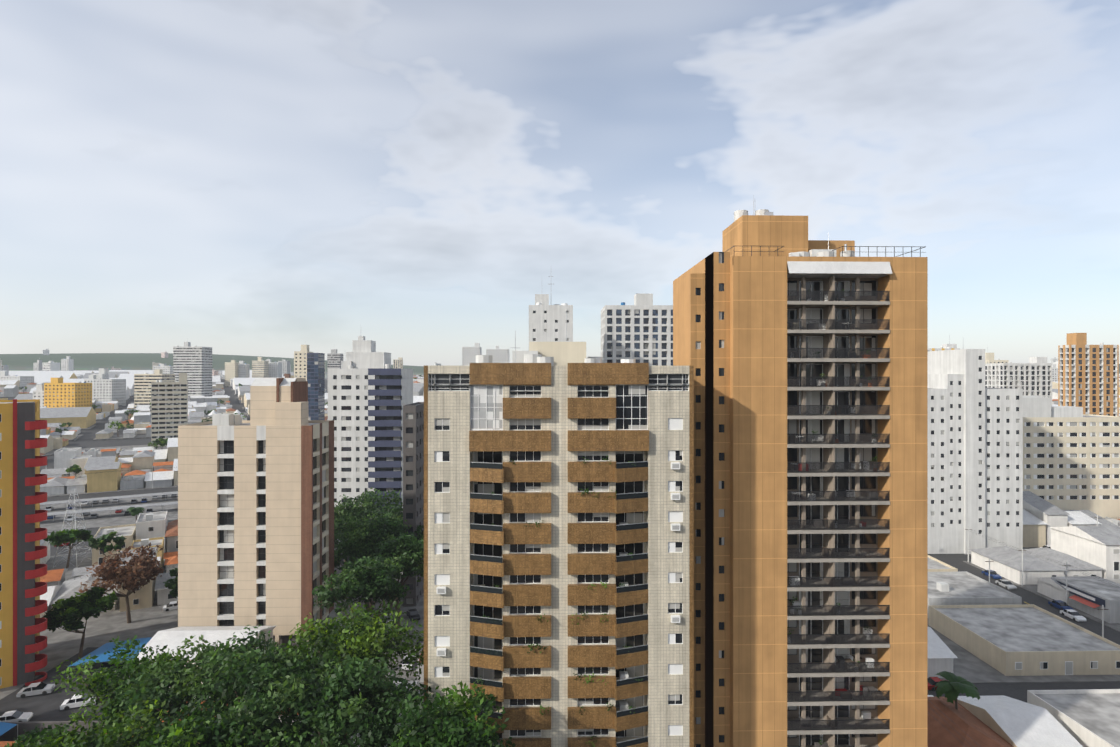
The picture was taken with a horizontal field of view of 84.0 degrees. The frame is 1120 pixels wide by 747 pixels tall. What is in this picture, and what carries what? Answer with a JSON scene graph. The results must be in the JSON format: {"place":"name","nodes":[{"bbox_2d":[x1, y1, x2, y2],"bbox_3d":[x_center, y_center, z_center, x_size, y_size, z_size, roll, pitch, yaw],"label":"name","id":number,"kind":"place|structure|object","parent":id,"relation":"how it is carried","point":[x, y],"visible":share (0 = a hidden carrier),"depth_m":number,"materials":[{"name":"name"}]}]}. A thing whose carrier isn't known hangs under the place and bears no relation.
{"place":"outdoors","nodes":[
{"label":"outdoors","id":0,"kind":"place"},
{"bbox_2d":[4,487,979,746],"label":"foliage","id":1,"kind":"object","parent":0,"point":[340,687],"depth_m":62.17,"materials":[{"name":"green plant"}]},
{"bbox_2d":[0,353,1119,711],"bbox_3d":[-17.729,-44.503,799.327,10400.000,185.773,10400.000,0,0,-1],"label":"ground","id":2,"kind":"structure","parent":0,"point":[144,361],"depth_m":392.68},
{"bbox_2d":[0,399,46,688],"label":"ochre tower","id":3,"kind":"structure","parent":2,"relation":"on","point":[23,607],"depth_m":96.43,"materials":[{"name":"red"}]},
{"bbox_2d":[0,626,311,746],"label":"canopy roof","id":4,"kind":"structure","parent":2,"relation":"on","point":[45,710],"depth_m":90.76,"materials":[{"name":"grey metal"}]},
{"bbox_2d":[0,583,419,721],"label":"parked car","id":5,"kind":"object","parent":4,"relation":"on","point":[42,688],"visible":0.33,"depth_m":92.50,"materials":[{"name":"white metal"}]},
{"bbox_2d":[19,375,422,567],"bbox_3d":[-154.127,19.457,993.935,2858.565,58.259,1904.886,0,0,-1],"label":"trees","id":6,"kind":"object","parent":2,"relation":"on","point":[71,536],"depth_m":154.78,"materials":[{"name":"green plant"}]},
{"bbox_2d":[178,378,355,656],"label":"beige tower","id":7,"kind":"structure","parent":2,"relation":"on","point":[256,519],"depth_m":101.45,"materials":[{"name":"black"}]},
{"bbox_2d":[328,336,412,543],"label":"white tower","id":8,"kind":"structure","parent":2,"relation":"on","point":[370,392],"depth_m":175.92,"materials":[{"name":"white concrete"}]},
{"bbox_2d":[424,311,693,746],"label":"central tower","id":9,"kind":"structure","parent":2,"relation":"on","point":[546,416],"depth_m":58.42,"materials":[{"name":"beige concrete"}]},
{"bbox_2d":[476,456,641,746],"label":"planter plants","id":10,"kind":"object","parent":9,"relation":"on","point":[586,678],"visible":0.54,"depth_m":58.12,"materials":[{"name":"green plant"}]},
{"bbox_2d":[0,276,1118,606],"bbox_3d":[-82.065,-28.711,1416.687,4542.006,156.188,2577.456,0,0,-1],"label":"distant buildings","id":11,"kind":"structure","parent":2,"relation":"on","point":[1082,374],"depth_m":307.13,"materials":[{"name":"white concrete"}]},
{"bbox_2d":[0,360,1119,746],"bbox_3d":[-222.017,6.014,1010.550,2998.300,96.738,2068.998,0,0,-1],"label":"city houses","id":12,"kind":"structure","parent":2,"relation":"on","point":[980,630],"depth_m":130.41,"materials":[{"name":"white concrete"}]},
{"bbox_2d":[45,494,1086,696],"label":"vehicles","id":13,"kind":"object","parent":2,"relation":"on","point":[1068,611],"visible":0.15,"depth_m":140.40,"materials":[{"name":"silver metal"}]},
{"bbox_2d":[928,349,1119,553],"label":"towers","id":14,"kind":"structure","parent":2,"relation":"on","point":[994,454],"depth_m":167.47,"materials":[{"name":"white concrete"}]},
{"bbox_2d":[0,0,1119,365],"label":"sky","id":15,"kind":"structure","parent":0,"point":[264,178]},
{"bbox_2d":[673,203,927,746],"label":"tan tower","id":16,"kind":"structure","parent":0,"point":[757,325],"depth_m":63.92,"materials":[{"name":"orange concrete"}]},
{"bbox_2d":[787,289,877,744],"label":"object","id":17,"kind":"object","parent":16,"relation":"on","point":[807,546],"visible":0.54,"depth_m":64.56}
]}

